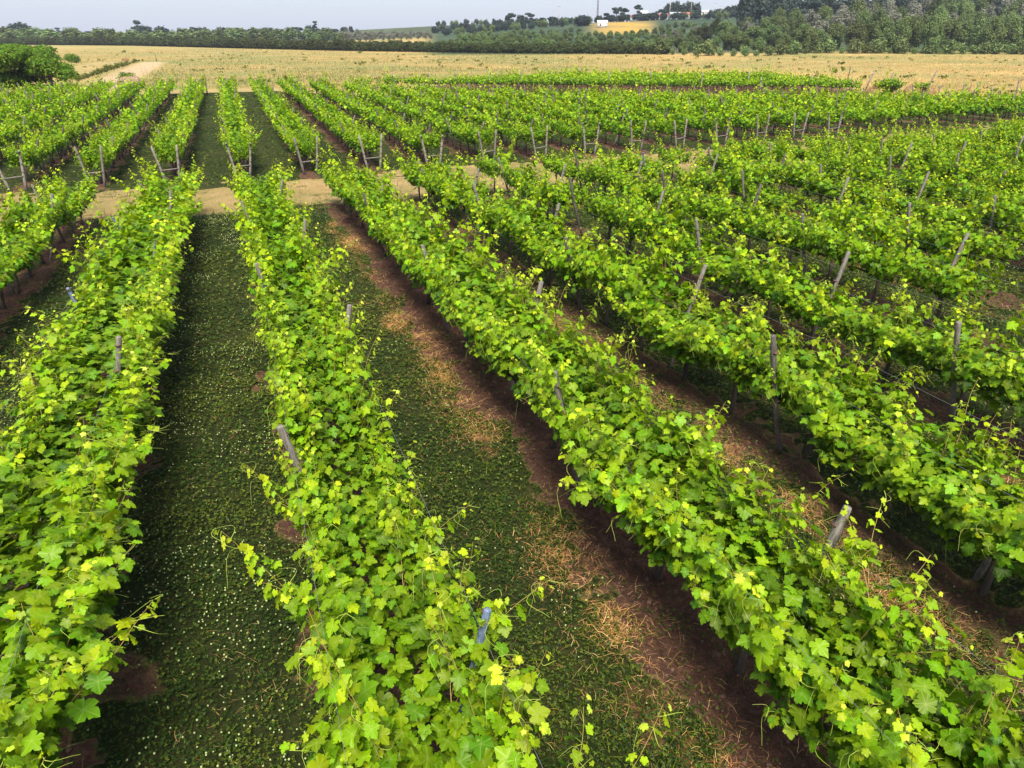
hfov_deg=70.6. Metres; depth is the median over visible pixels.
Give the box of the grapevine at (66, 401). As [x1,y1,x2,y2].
[0,341,180,465]
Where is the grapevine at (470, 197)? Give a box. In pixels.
[449,165,530,248]
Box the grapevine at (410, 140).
[396,119,431,158]
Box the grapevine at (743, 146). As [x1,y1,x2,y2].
[726,119,779,162]
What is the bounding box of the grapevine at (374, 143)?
[340,112,388,166]
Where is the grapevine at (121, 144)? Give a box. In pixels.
[85,123,123,167]
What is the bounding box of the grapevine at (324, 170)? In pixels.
[310,149,366,205]
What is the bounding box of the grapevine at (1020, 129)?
[1009,110,1023,136]
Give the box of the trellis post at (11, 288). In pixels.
[6,283,15,293]
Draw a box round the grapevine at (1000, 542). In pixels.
[887,395,1023,595]
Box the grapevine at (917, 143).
[889,118,944,167]
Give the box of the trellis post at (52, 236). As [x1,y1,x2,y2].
[49,193,53,261]
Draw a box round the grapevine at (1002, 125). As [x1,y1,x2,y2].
[986,111,1023,136]
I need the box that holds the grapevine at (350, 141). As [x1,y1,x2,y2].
[339,117,375,159]
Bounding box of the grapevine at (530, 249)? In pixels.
[509,219,599,285]
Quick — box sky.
[0,0,871,32]
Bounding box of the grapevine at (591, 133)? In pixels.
[566,113,601,152]
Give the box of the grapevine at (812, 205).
[798,175,894,233]
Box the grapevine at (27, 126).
[9,123,30,146]
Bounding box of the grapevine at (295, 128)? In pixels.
[272,119,306,140]
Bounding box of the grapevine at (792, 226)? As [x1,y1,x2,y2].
[751,194,844,272]
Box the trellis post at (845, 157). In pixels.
[835,145,850,184]
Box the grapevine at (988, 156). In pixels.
[969,132,1017,170]
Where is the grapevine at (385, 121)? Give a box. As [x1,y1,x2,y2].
[379,110,406,142]
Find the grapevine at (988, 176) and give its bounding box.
[967,156,1023,193]
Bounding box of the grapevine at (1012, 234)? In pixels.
[1001,206,1023,246]
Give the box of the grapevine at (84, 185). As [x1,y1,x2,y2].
[28,159,101,224]
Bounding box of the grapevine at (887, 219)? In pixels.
[839,180,923,245]
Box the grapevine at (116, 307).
[66,234,186,335]
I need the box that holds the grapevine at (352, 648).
[211,525,563,767]
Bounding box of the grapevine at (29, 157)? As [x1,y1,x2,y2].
[1,129,43,181]
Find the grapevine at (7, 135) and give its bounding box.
[0,112,15,158]
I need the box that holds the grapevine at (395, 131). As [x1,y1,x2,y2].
[388,122,416,149]
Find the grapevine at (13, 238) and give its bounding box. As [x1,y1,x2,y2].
[0,195,53,276]
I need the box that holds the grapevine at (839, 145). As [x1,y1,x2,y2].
[824,127,877,152]
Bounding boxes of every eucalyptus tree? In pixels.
[131,20,140,29]
[460,23,469,28]
[505,13,515,20]
[520,13,531,25]
[526,14,535,21]
[611,7,622,21]
[620,8,629,14]
[634,5,642,20]
[655,9,667,12]
[752,0,765,22]
[790,0,809,14]
[811,0,824,14]
[833,1,843,13]
[843,0,855,9]
[874,0,888,8]
[993,0,1002,14]
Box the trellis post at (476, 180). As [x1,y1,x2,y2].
[465,168,478,224]
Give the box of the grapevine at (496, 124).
[484,114,513,142]
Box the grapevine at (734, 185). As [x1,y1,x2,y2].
[702,137,782,211]
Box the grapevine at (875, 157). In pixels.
[840,140,900,183]
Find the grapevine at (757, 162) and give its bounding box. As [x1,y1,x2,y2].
[732,150,779,195]
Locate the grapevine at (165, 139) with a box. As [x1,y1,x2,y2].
[150,120,187,169]
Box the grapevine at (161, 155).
[145,122,187,178]
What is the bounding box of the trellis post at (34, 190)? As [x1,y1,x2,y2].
[31,184,65,239]
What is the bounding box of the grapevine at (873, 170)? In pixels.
[839,153,906,197]
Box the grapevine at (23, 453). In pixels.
[0,358,164,541]
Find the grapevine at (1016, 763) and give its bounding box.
[957,708,1023,767]
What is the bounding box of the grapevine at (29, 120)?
[4,109,34,135]
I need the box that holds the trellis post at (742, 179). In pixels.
[741,170,746,219]
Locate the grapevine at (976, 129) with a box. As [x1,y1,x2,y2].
[962,121,1002,146]
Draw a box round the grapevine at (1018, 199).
[984,179,1023,213]
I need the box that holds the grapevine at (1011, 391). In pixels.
[982,360,1023,417]
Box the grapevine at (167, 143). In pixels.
[151,124,187,173]
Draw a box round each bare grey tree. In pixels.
[671,29,680,38]
[741,21,754,32]
[802,9,813,23]
[804,9,820,27]
[813,20,828,32]
[828,14,843,38]
[830,8,846,21]
[841,3,848,12]
[841,9,856,32]
[866,2,876,16]
[877,4,892,17]
[883,0,896,13]
[891,11,900,36]
[905,0,918,15]
[908,3,922,16]
[919,0,931,14]
[949,12,957,32]
[978,3,995,24]
[998,0,1014,15]
[1019,3,1023,15]
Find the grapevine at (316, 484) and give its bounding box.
[267,376,426,561]
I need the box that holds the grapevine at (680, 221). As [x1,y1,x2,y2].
[619,161,710,271]
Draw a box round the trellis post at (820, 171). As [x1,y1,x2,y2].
[819,164,821,209]
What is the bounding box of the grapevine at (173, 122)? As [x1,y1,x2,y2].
[160,113,194,128]
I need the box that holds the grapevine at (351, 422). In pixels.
[263,311,397,486]
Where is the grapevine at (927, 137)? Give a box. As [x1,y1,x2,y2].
[910,121,954,142]
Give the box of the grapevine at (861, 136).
[838,119,893,143]
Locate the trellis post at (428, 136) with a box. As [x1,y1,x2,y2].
[421,124,430,157]
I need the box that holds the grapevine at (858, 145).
[842,124,894,154]
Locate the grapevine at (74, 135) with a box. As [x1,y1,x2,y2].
[38,111,84,151]
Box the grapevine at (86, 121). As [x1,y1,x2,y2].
[66,115,90,141]
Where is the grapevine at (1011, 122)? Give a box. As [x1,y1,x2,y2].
[1002,116,1022,127]
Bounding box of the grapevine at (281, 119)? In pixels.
[270,110,299,126]
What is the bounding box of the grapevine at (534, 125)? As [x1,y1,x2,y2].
[512,105,541,152]
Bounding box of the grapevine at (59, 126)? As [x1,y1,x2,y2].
[53,117,81,148]
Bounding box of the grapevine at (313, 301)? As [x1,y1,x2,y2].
[242,237,357,347]
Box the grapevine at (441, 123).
[435,115,467,145]
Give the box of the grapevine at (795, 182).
[782,139,850,209]
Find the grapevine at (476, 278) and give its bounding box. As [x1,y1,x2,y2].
[400,212,531,345]
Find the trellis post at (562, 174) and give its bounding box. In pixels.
[551,164,565,213]
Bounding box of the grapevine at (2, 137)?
[0,128,6,146]
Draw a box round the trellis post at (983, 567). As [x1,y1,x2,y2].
[972,496,1023,581]
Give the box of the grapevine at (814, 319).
[769,247,909,349]
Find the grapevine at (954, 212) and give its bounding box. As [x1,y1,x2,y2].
[910,179,1011,232]
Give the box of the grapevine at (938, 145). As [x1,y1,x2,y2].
[906,124,971,154]
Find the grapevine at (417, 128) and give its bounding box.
[396,117,423,151]
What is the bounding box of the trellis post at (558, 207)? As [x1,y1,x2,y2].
[539,203,559,274]
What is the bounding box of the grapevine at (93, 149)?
[75,136,115,175]
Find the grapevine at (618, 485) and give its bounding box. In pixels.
[557,401,773,579]
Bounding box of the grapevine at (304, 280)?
[243,223,340,323]
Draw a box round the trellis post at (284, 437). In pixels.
[277,424,306,477]
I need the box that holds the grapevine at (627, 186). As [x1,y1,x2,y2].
[615,159,672,209]
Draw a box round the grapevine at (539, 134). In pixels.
[513,113,555,156]
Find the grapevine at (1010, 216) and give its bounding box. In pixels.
[955,180,1023,254]
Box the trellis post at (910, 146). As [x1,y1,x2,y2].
[894,142,912,181]
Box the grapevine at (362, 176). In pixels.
[319,141,382,217]
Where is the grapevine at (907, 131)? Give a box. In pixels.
[879,118,933,153]
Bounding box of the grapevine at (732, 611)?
[646,462,973,695]
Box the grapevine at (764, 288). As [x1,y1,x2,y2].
[725,219,859,326]
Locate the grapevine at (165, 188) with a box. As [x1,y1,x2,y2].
[138,151,203,206]
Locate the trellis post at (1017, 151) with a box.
[1011,147,1018,193]
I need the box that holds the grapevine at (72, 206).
[33,179,83,242]
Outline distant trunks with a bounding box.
[0,77,1022,140]
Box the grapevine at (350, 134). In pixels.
[346,111,384,155]
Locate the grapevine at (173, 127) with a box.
[159,109,195,138]
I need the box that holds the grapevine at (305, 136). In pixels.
[278,124,312,161]
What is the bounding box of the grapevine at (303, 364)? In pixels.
[265,279,376,437]
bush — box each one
[0,43,79,87]
[67,53,81,62]
[118,71,129,76]
[881,77,901,92]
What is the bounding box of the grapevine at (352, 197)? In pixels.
[338,163,393,231]
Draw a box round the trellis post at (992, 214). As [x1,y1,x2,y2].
[989,195,996,234]
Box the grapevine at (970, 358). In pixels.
[897,275,1023,416]
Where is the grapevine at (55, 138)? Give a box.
[18,121,62,166]
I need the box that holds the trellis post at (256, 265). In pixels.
[254,263,270,293]
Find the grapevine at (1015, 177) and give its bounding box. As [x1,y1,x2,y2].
[1000,165,1023,193]
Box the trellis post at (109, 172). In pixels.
[108,137,113,175]
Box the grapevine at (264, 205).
[237,164,295,232]
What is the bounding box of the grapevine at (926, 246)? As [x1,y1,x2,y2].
[868,193,993,273]
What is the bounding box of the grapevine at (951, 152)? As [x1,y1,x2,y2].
[918,125,977,181]
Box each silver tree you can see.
[353,28,361,37]
[367,32,373,40]
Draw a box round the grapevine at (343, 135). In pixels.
[336,118,369,155]
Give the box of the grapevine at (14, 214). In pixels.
[0,168,65,264]
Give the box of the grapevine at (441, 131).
[431,116,459,142]
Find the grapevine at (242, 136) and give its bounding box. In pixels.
[218,116,253,164]
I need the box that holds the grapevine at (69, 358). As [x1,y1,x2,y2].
[14,278,173,404]
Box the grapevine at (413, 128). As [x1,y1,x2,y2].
[387,105,426,150]
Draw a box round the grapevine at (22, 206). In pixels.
[6,158,74,253]
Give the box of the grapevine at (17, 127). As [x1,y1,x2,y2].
[0,114,23,145]
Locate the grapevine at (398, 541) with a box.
[241,462,478,669]
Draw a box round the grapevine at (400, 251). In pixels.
[379,199,481,303]
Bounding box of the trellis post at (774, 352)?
[770,334,782,454]
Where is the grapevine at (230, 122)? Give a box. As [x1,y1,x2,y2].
[218,110,245,130]
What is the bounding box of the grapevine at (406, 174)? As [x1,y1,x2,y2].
[392,145,446,198]
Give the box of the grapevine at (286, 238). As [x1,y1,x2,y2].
[243,199,308,269]
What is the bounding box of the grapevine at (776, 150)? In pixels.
[744,120,792,167]
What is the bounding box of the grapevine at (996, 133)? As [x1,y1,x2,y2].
[971,116,1021,145]
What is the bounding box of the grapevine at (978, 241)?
[922,192,1023,287]
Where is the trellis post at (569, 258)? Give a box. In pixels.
[564,237,583,311]
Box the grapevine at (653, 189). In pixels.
[641,157,699,222]
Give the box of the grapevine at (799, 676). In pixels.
[736,488,1023,767]
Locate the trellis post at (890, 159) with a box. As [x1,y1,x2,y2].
[888,155,891,191]
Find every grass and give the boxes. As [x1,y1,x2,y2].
[0,38,1023,229]
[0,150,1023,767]
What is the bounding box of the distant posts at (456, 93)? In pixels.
[0,75,1021,119]
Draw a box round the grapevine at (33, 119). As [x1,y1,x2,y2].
[4,107,41,132]
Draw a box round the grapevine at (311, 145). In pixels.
[278,127,319,170]
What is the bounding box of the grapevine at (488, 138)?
[464,109,498,153]
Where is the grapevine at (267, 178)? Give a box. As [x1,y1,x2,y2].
[227,159,276,192]
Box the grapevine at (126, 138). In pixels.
[101,121,132,159]
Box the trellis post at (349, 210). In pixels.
[332,165,351,215]
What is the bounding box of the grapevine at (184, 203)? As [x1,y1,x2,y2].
[110,187,199,240]
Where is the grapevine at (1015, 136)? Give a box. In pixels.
[999,122,1023,147]
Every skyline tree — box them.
[5,22,22,29]
[11,22,30,29]
[135,24,152,33]
[152,25,167,32]
[431,26,438,32]
[491,19,502,28]
[507,19,518,29]
[517,14,524,25]
[574,15,591,25]
[594,15,602,22]
[604,14,615,21]
[617,14,627,21]
[631,13,643,20]
[643,13,652,20]
[651,12,659,20]
[659,12,667,19]
[663,3,672,12]
[669,1,682,11]
[681,1,695,11]
[692,2,700,13]
[714,8,723,17]
[722,5,736,17]
[736,0,756,26]
[753,0,770,22]
[768,0,790,19]
[785,0,801,18]
[802,0,820,14]
[820,0,836,15]
[897,0,912,11]
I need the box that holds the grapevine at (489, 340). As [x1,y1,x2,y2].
[458,265,585,416]
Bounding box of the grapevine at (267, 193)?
[229,151,295,208]
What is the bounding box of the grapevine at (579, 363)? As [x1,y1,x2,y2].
[495,292,644,447]
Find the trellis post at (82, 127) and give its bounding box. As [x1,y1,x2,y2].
[79,114,83,143]
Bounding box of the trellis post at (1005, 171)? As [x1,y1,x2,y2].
[983,170,1006,214]
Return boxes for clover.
[0,84,1023,767]
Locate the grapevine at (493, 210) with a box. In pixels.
[464,170,545,256]
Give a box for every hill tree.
[442,28,447,35]
[453,27,459,34]
[459,26,464,33]
[465,25,471,32]
[471,27,477,32]
[489,24,495,31]
[495,23,500,30]
[502,23,507,29]
[515,23,520,30]
[528,21,534,29]
[537,20,543,27]
[549,18,555,26]
[558,19,564,26]
[670,13,675,18]
[678,12,684,19]
[691,10,698,18]
[704,11,710,18]
[715,11,721,18]
[722,10,729,18]
[729,9,734,17]
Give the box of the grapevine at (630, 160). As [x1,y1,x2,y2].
[608,136,661,184]
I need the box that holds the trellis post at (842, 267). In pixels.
[806,251,850,345]
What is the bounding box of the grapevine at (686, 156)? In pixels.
[653,129,694,177]
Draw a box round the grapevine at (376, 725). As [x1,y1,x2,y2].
[299,612,682,767]
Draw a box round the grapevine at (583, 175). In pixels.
[563,149,619,194]
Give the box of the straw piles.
[320,193,1023,767]
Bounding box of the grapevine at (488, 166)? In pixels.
[465,135,516,193]
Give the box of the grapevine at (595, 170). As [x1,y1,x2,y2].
[583,151,631,195]
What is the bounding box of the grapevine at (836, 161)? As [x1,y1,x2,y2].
[805,131,884,195]
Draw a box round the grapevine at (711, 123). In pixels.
[692,108,732,143]
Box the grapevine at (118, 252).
[74,192,194,288]
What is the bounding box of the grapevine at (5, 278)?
[0,250,18,290]
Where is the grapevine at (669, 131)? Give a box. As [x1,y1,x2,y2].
[654,114,688,146]
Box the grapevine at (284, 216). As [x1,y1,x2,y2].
[221,169,311,239]
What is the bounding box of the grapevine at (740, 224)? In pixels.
[716,178,814,258]
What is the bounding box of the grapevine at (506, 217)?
[485,174,574,271]
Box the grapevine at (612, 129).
[599,110,635,145]
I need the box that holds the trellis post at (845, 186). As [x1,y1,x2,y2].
[836,177,849,206]
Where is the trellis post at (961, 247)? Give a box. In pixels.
[924,233,969,324]
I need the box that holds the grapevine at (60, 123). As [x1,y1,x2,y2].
[54,115,85,145]
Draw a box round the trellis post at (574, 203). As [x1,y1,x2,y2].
[569,177,582,237]
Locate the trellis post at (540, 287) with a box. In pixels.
[508,281,543,390]
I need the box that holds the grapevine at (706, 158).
[690,130,738,172]
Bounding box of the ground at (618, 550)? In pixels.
[0,18,1023,767]
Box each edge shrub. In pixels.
[653,39,669,53]
[681,49,687,54]
[692,44,703,54]
[700,39,716,55]
[716,48,724,55]
[730,50,737,55]
[739,45,749,55]
[763,45,773,55]
[774,42,788,54]
[786,40,801,53]
[803,47,809,52]
[812,42,825,52]
[823,39,836,52]
[839,47,845,52]
[847,37,864,52]
[861,41,873,52]
[870,37,888,53]
[893,37,910,53]
[910,47,918,53]
[920,45,933,53]
[941,39,960,53]
[958,42,968,53]
[968,44,981,53]
[979,41,993,53]
[991,41,1007,53]
[1004,43,1017,53]
[1011,40,1023,54]
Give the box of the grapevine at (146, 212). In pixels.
[112,173,204,230]
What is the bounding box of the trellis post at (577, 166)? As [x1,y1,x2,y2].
[574,150,582,190]
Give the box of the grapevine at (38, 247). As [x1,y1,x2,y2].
[0,220,54,293]
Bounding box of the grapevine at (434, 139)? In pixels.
[408,117,445,163]
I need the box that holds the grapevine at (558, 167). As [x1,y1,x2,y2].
[548,144,599,183]
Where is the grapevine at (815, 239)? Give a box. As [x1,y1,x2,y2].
[770,183,901,287]
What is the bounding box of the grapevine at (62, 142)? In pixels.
[28,125,71,162]
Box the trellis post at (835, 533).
[783,505,851,644]
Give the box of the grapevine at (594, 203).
[578,176,648,246]
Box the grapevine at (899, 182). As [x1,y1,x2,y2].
[877,156,944,196]
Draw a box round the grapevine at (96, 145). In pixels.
[78,120,119,172]
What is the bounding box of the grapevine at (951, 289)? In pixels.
[895,235,1021,324]
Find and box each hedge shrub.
[20,37,26,44]
[24,37,31,44]
[35,37,41,44]
[41,36,49,44]
[48,36,56,44]
[59,37,65,44]
[63,37,70,44]
[69,37,78,44]
[74,36,86,44]
[82,36,93,44]
[93,36,105,44]
[99,37,106,45]
[107,36,114,45]
[112,36,122,45]
[117,38,125,45]
[120,36,130,45]
[129,37,136,45]
[133,36,142,45]
[139,37,150,45]
[144,37,151,45]
[151,38,158,45]
[159,35,170,46]
[167,37,176,46]
[173,36,188,46]
[186,38,194,46]
[192,37,201,46]
[198,39,205,47]
[203,36,217,47]
[210,37,218,47]
[214,37,227,47]
[220,37,233,47]
[227,38,239,47]
[234,37,244,47]
[241,38,246,47]
[245,38,256,48]
[251,39,263,48]
[258,39,267,48]
[264,40,271,48]
[267,39,275,48]
[276,38,286,48]
[281,40,292,49]
[285,39,296,49]
[293,39,305,49]
[300,40,306,49]
[305,38,319,49]
[315,39,327,49]
[320,40,327,50]
[325,41,332,50]
[331,38,342,50]
[338,41,345,50]
[343,39,355,50]
[347,41,358,50]
[357,41,365,50]
[363,41,370,50]
[366,41,376,50]
[373,40,385,51]
[387,39,402,51]
[390,41,401,51]
[397,41,411,51]
[411,40,419,51]
[417,40,430,51]
[425,44,435,51]
[431,42,442,52]
[436,41,451,52]
[443,41,454,52]
[449,43,458,52]
[457,43,465,52]
[463,43,472,52]
[466,43,474,52]
[474,43,481,52]
[477,43,485,52]
[486,42,496,52]
[493,43,502,52]
[498,44,507,52]
[502,45,508,52]
[506,45,515,53]
[511,43,521,53]
[514,43,523,53]
[523,43,534,53]
[529,43,537,53]
[531,43,542,53]
[540,45,546,53]
[545,46,552,53]
[549,44,557,53]
[555,43,567,53]
[565,45,573,53]
[571,42,584,53]
[578,44,586,53]
[585,43,593,53]
[587,42,601,53]
[601,44,608,53]
[604,44,613,53]
[612,45,619,53]
[617,44,629,53]
[624,43,634,53]
[628,44,637,53]
[635,44,644,53]
[642,45,650,53]
[644,44,653,53]
[660,47,670,53]
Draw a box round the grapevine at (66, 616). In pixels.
[0,509,166,733]
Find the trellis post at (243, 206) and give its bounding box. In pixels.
[240,201,251,222]
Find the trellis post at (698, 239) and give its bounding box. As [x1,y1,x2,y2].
[694,219,705,295]
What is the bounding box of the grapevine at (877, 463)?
[800,345,1016,563]
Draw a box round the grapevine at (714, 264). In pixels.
[664,225,795,307]
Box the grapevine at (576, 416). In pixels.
[515,331,695,506]
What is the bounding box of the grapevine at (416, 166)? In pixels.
[397,132,457,202]
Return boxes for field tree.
[0,26,14,37]
[0,33,7,38]
[12,27,35,38]
[28,26,42,35]
[40,28,60,37]
[59,27,80,37]
[80,31,89,36]
[89,27,111,37]
[107,28,114,36]
[113,31,123,36]
[123,29,140,37]
[140,30,153,37]
[152,29,166,38]
[168,31,176,36]
[172,28,190,37]
[186,29,199,37]
[196,29,209,38]
[206,30,218,37]
[213,28,227,37]
[224,27,239,38]
[230,27,245,37]
[248,27,261,38]
[257,27,270,39]
[267,29,282,39]
[281,26,298,39]
[294,29,301,38]
[302,28,313,39]
[309,33,320,38]
[314,28,328,39]
[323,27,332,39]
[330,32,337,39]
[336,33,345,40]
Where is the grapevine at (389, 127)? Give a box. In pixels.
[380,118,411,145]
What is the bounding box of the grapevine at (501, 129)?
[493,117,518,145]
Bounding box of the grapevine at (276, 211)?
[232,180,297,245]
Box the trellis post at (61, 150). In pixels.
[60,125,63,159]
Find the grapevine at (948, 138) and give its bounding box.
[930,116,984,149]
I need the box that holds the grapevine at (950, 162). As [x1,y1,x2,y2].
[930,145,999,199]
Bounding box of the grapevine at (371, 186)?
[326,153,389,227]
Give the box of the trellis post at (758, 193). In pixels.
[741,184,761,243]
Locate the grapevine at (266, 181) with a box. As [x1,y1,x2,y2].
[227,145,295,204]
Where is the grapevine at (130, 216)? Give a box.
[76,191,190,251]
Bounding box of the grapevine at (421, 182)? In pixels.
[405,165,460,207]
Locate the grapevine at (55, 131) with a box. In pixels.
[32,108,75,154]
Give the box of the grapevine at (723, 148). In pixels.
[708,127,743,159]
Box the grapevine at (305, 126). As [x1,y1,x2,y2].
[280,117,310,134]
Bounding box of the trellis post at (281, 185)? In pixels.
[276,179,283,233]
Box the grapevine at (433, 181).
[416,152,483,218]
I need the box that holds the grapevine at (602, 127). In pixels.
[591,110,619,143]
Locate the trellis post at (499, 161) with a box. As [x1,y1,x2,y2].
[498,157,510,196]
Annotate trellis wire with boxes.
[0,175,182,697]
[246,197,346,765]
[293,214,542,767]
[354,192,916,767]
[376,180,1020,692]
[429,159,1023,440]
[431,174,1019,500]
[494,162,1021,358]
[529,163,1023,328]
[547,153,1021,285]
[594,157,1023,268]
[610,149,1021,240]
[649,151,1013,226]
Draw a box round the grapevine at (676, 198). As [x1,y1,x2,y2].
[665,171,729,230]
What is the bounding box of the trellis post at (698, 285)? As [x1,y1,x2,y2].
[669,264,706,367]
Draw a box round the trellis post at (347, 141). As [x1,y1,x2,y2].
[340,122,354,155]
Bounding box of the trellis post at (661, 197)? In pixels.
[642,191,663,257]
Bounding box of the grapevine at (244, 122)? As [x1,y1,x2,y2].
[213,114,249,135]
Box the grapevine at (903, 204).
[874,170,948,222]
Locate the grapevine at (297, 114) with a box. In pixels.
[271,113,303,127]
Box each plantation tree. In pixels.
[459,34,470,43]
[473,34,482,43]
[486,30,493,37]
[493,39,502,43]
[500,34,509,42]
[507,37,515,45]
[509,32,516,38]
[516,35,524,43]
[521,37,529,43]
[526,32,532,40]
[538,38,550,44]
[547,31,554,38]
[552,34,558,41]
[557,35,565,42]
[562,39,570,44]
[587,35,593,42]
[599,35,606,40]
[606,38,612,44]
[612,39,619,44]
[628,33,634,41]
[631,38,641,44]
[634,32,640,37]
[643,34,651,40]
[651,27,657,33]
[659,28,665,34]
[669,37,675,46]
[685,22,691,27]
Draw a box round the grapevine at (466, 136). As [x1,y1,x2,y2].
[457,111,490,156]
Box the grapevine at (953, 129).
[950,116,985,139]
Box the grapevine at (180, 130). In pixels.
[155,117,189,146]
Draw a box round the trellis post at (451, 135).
[445,118,457,148]
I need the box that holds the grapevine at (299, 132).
[280,120,309,155]
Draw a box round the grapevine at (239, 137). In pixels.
[221,128,256,160]
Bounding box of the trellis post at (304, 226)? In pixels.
[294,220,306,294]
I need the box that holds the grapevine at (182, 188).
[128,156,203,208]
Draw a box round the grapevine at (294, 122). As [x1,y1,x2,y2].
[266,111,304,131]
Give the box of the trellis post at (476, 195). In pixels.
[472,183,490,248]
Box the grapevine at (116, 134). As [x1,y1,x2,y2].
[94,118,124,164]
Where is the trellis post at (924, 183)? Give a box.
[913,171,929,204]
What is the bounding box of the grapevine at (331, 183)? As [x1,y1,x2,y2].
[313,152,368,211]
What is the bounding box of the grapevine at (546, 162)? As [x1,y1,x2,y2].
[534,136,581,184]
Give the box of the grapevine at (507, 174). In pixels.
[496,137,540,202]
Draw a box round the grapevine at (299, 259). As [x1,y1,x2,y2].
[219,189,337,294]
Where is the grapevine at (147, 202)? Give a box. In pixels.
[110,170,203,223]
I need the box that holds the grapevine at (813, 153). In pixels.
[791,127,840,165]
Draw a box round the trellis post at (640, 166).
[628,161,642,203]
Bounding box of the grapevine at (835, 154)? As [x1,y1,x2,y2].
[823,131,873,180]
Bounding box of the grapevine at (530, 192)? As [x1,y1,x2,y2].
[520,170,576,219]
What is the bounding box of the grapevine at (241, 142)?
[217,117,261,169]
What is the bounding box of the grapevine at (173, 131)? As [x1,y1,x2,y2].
[162,114,193,144]
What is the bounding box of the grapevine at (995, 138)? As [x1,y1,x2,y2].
[957,121,1008,164]
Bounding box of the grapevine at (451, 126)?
[446,116,472,149]
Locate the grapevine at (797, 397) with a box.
[736,291,931,459]
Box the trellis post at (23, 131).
[21,116,25,145]
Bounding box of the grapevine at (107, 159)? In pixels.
[68,129,119,183]
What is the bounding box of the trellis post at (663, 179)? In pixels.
[662,172,669,213]
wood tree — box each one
[674,39,682,47]
[677,41,688,52]
[686,29,695,40]
[686,41,694,51]
[693,35,703,44]
[695,25,713,42]
[709,17,725,36]
[712,36,721,46]
[715,20,730,38]
[721,34,734,49]
[725,24,740,36]
[732,32,750,50]
[739,15,753,30]
[745,25,764,44]
[749,36,766,52]
[758,16,769,25]
[759,19,769,37]
[762,23,781,39]
[765,34,776,48]
[768,15,786,35]
[770,6,786,19]
[774,33,792,52]
[780,23,799,44]
[786,8,803,32]
[789,15,805,32]
[795,25,819,52]
[797,22,810,41]
[813,28,831,47]
[816,5,828,20]
[820,7,833,33]
[827,22,845,48]
[843,18,867,45]
[846,0,868,25]
[854,9,871,25]
[859,23,876,43]
[869,5,888,27]
[871,15,894,50]
[888,14,911,52]
[893,5,908,36]
[906,15,924,51]
[913,12,929,37]
[922,10,946,53]
[923,0,943,15]
[926,5,951,23]
[935,0,952,7]
[937,17,963,52]
[946,6,955,14]
[951,0,962,18]
[953,0,974,16]
[954,14,974,37]
[954,17,975,47]
[969,10,989,31]
[970,16,993,52]
[974,0,993,17]
[980,15,1007,53]
[987,0,995,17]
[1000,0,1019,18]
[1000,11,1022,51]
[1004,11,1020,26]
[1017,0,1023,11]
[1017,23,1023,44]
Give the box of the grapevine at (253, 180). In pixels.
[228,157,285,185]
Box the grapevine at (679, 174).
[670,149,715,189]
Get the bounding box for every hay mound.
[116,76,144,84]
[866,86,879,94]
[901,83,920,94]
[921,86,937,94]
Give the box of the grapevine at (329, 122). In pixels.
[324,111,355,142]
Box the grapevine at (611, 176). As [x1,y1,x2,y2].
[596,156,655,197]
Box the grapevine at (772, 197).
[739,171,806,214]
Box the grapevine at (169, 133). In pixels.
[156,122,188,141]
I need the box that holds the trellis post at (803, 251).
[801,213,806,274]
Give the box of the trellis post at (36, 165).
[35,139,38,178]
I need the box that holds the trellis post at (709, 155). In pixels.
[708,147,710,165]
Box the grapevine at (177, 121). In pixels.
[168,112,196,126]
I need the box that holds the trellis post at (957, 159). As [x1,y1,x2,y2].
[954,153,958,202]
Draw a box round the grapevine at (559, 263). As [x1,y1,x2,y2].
[528,207,642,304]
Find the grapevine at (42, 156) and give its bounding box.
[1,134,47,177]
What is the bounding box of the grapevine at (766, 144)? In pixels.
[759,128,807,160]
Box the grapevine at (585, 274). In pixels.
[560,219,666,325]
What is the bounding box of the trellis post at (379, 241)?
[362,193,386,255]
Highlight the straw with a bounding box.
[1,183,1023,767]
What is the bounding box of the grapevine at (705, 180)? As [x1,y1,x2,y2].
[689,146,746,207]
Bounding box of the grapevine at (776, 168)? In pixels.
[748,141,818,198]
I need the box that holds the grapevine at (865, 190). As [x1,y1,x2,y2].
[840,158,913,213]
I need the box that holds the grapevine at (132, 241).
[75,208,182,275]
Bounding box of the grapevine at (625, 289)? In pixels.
[585,213,722,349]
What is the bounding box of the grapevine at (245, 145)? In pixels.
[218,118,255,168]
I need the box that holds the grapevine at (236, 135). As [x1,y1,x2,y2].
[221,121,257,137]
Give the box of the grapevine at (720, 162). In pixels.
[709,131,772,172]
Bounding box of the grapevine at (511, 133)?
[503,122,523,148]
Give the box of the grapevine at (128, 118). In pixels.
[105,110,139,142]
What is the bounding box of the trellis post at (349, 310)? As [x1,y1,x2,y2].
[326,304,351,423]
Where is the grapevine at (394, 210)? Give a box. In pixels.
[343,166,419,256]
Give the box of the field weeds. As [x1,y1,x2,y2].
[64,45,1023,91]
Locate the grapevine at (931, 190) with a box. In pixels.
[903,150,974,201]
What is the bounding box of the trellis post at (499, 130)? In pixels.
[496,115,504,144]
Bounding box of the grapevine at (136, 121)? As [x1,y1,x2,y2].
[109,114,142,145]
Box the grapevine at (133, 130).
[101,117,139,148]
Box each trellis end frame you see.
[0,150,27,191]
[74,146,105,186]
[150,145,179,178]
[225,142,251,176]
[293,136,317,174]
[358,134,382,168]
[420,135,443,165]
[478,130,496,160]
[530,125,547,158]
[582,122,599,154]
[630,120,646,151]
[674,119,687,148]
[715,118,730,144]
[756,114,769,141]
[793,112,808,139]
[828,111,843,136]
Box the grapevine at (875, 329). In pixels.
[808,284,982,387]
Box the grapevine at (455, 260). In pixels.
[390,205,495,291]
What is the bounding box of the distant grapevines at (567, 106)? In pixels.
[0,63,1023,130]
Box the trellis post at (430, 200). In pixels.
[418,160,433,208]
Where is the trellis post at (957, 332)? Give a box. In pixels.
[950,321,961,421]
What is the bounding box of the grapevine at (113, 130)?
[99,123,133,152]

